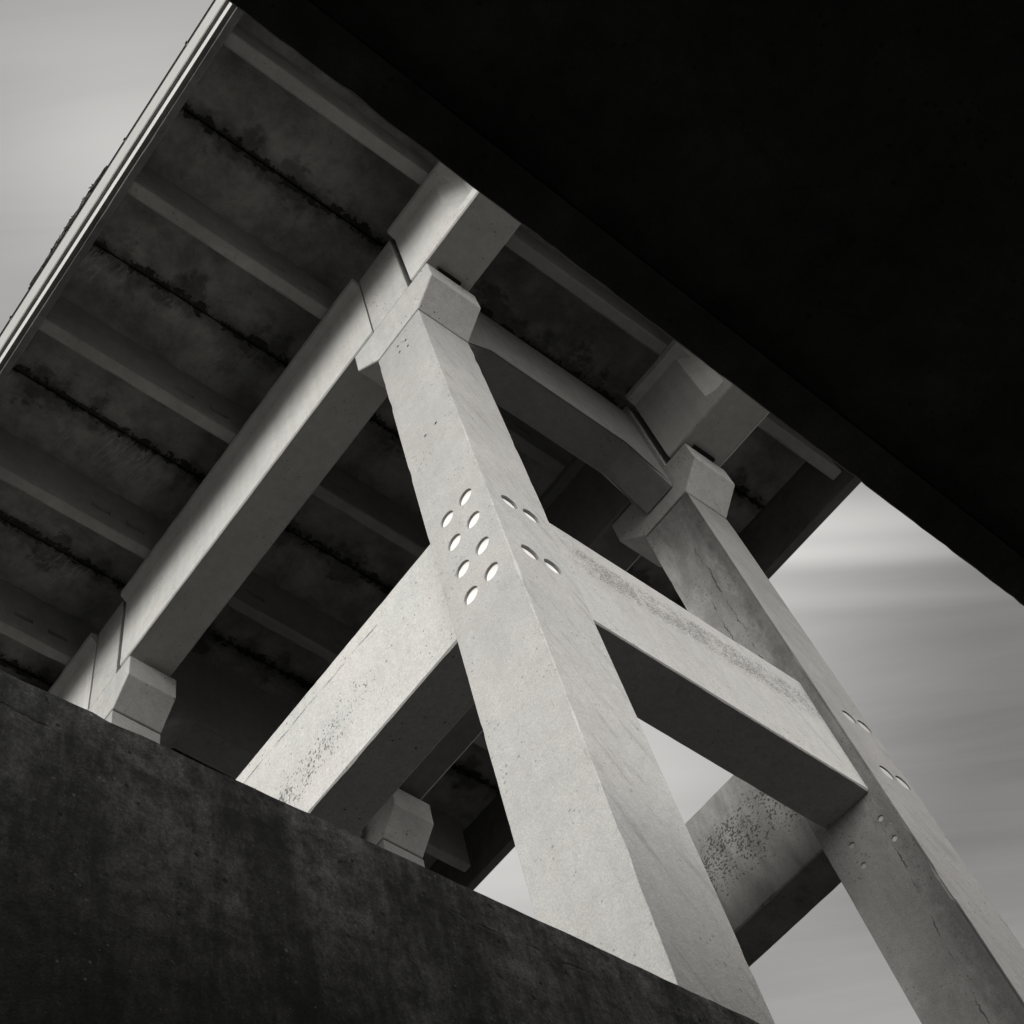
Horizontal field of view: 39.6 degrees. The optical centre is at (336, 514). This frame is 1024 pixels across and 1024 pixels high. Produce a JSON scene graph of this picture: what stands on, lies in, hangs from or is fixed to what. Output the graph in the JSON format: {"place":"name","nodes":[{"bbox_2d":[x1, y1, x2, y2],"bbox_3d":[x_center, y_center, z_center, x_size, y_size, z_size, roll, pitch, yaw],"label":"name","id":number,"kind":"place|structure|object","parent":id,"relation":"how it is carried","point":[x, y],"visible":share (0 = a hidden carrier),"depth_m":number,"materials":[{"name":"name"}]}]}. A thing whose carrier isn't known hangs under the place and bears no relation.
{"place":"outdoors","nodes":[
{"label":"outdoors","id":0,"kind":"place"},
{"bbox_2d":[0,670,758,1023],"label":"retaining wall","id":1,"kind":"structure","parent":0,"point":[144,880],"depth_m":5.64,"materials":[{"name":"concrete"}]},
{"bbox_2d":[0,0,1023,1023],"label":"sky","id":2,"kind":"structure","parent":0,"point":[929,650],"materials":[{"name":"grey"}]},
{"label":"ground","id":3,"kind":"structure","parent":0,"visible":0},
{"bbox_2d":[89,601,175,743],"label":"bridge pier","id":4,"kind":"structure","parent":3,"relation":"on","point":[132,694],"depth_m":22.97,"materials":[{"name":"concrete"}]},
{"bbox_2d":[48,632,98,709],"bbox_3d":[-8.940,9.274,27.762,1.085,2.386,17.060,31,-69,-19],"label":"bridge girder","id":5,"kind":"object","parent":4,"relation":"on","point":[73,683],"visible":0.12,"depth_m":25.54,"materials":[{"name":"concrete"}]},
{"bbox_2d":[0,0,860,889],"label":"bridge deck","id":6,"kind":"structure","parent":5,"relation":"on","point":[224,240],"depth_m":24.95,"materials":[{"name":"concrete"}]},
{"bbox_2d":[0,0,215,336],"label":"parapet railing","id":7,"kind":"object","parent":6,"relation":"on","point":[133,127],"visible":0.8,"depth_m":24.03,"materials":[{"name":"metal"}]},
{"bbox_2d":[28,165,106,288],"bbox_3d":[-4.764,-5.061,24.698,0.082,0.269,2.695,31,-69,-19],"label":"cable tangle","id":8,"kind":"object","parent":7,"relation":"attached to","point":[83,201],"visible":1,"depth_m":24.65,"materials":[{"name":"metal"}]},
{"bbox_2d":[160,652,362,836],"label":"cross beam","id":9,"kind":"structure","parent":4,"relation":"attached to","point":[222,720],"depth_m":24.72,"materials":[{"name":"concrete"}]},
{"bbox_2d":[361,789,433,866],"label":"bridge pier","id":10,"kind":"structure","parent":3,"relation":"on","point":[400,823],"depth_m":24.49,"materials":[{"name":"concrete"}]},
{"bbox_2d":[355,241,774,1023],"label":"bridge pier","id":11,"kind":"structure","parent":3,"relation":"on","point":[609,859],"depth_m":12.14,"materials":[{"name":"concrete"}]},
{"bbox_2d":[120,279,387,676],"bbox_3d":[-1.299,-0.446,23.350,1.082,2.300,7.134,31,-69,-19],"label":"bridge girder","id":12,"kind":"object","parent":11,"relation":"attached to","point":[311,416],"visible":0.96,"depth_m":22.75,"materials":[{"name":"concrete"}]},
{"bbox_2d":[236,544,474,835],"bbox_3d":[-0.637,3.500,16.100,0.634,1.980,7.182,31,-69,-19],"label":"tie strut","id":13,"kind":"object","parent":11,"relation":"attached to","point":[379,711],"visible":0.39,"depth_m":14.89,"materials":[{"name":"concrete"}]},
{"bbox_2d":[387,161,520,291],"bbox_3d":[3.385,-6.365,20.587,1.081,2.386,7.010,31,-69,-19],"label":"bridge girder","id":14,"kind":"object","parent":11,"relation":"on","point":[452,226],"visible":0.32,"depth_m":20.66,"materials":[{"name":"concrete"}]},
{"bbox_2d":[468,312,672,513],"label":"cross beam","id":15,"kind":"structure","parent":11,"relation":"attached to","point":[555,403],"depth_m":22.05,"materials":[{"name":"concrete"}]},
{"bbox_2d":[549,523,867,829],"bbox_3d":[3.810,1.730,15.614,4.272,2.080,0.666,31,-69,-19],"label":"tie strut","id":16,"kind":"object","parent":11,"relation":"attached to","point":[692,682],"visible":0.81,"depth_m":15.06,"materials":[{"name":"concrete"}]},
{"bbox_2d":[612,406,1023,1023],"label":"bridge pier","id":17,"kind":"structure","parent":3,"relation":"on","point":[944,938],"depth_m":15.22,"materials":[{"name":"concrete"}]},
{"bbox_2d":[399,456,640,799],"bbox_3d":[2.909,2.086,25.059,1.084,2.300,7.134,31,-69,-19],"label":"bridge girder","id":18,"kind":"object","parent":17,"relation":"on","point":[584,503],"visible":0.21,"depth_m":24.37,"materials":[{"name":"concrete"}]},
{"bbox_2d":[625,340,769,466],"bbox_3d":[7.592,-3.834,22.296,1.086,2.386,7.010,31,-69,-19],"label":"bridge girder","id":19,"kind":"object","parent":17,"relation":"on","point":[678,396],"visible":0.2,"depth_m":22.57,"materials":[{"name":"concrete"}]},
{"bbox_2d":[685,775,840,966],"bbox_3d":[3.526,6.025,17.768,0.556,1.920,7.166,31,-69,-19],"label":"tie strut","id":20,"kind":"object","parent":17,"relation":"attached to","point":[772,874],"visible":0.31,"depth_m":16.31,"materials":[{"name":"concrete"}]},
{"bbox_3d":[9.807,-6.633,0.890,38.000,9.700,0.580,31,-69,-19],"label":"abutment wall","id":21,"kind":"object","parent":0,"visible":0},
{"bbox_2d":[228,0,1023,605],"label":"overhead slab","id":22,"kind":"structure","parent":21,"relation":"attached to","point":[804,218],"depth_m":7.49,"materials":[{"name":"concrete"}]}
]}

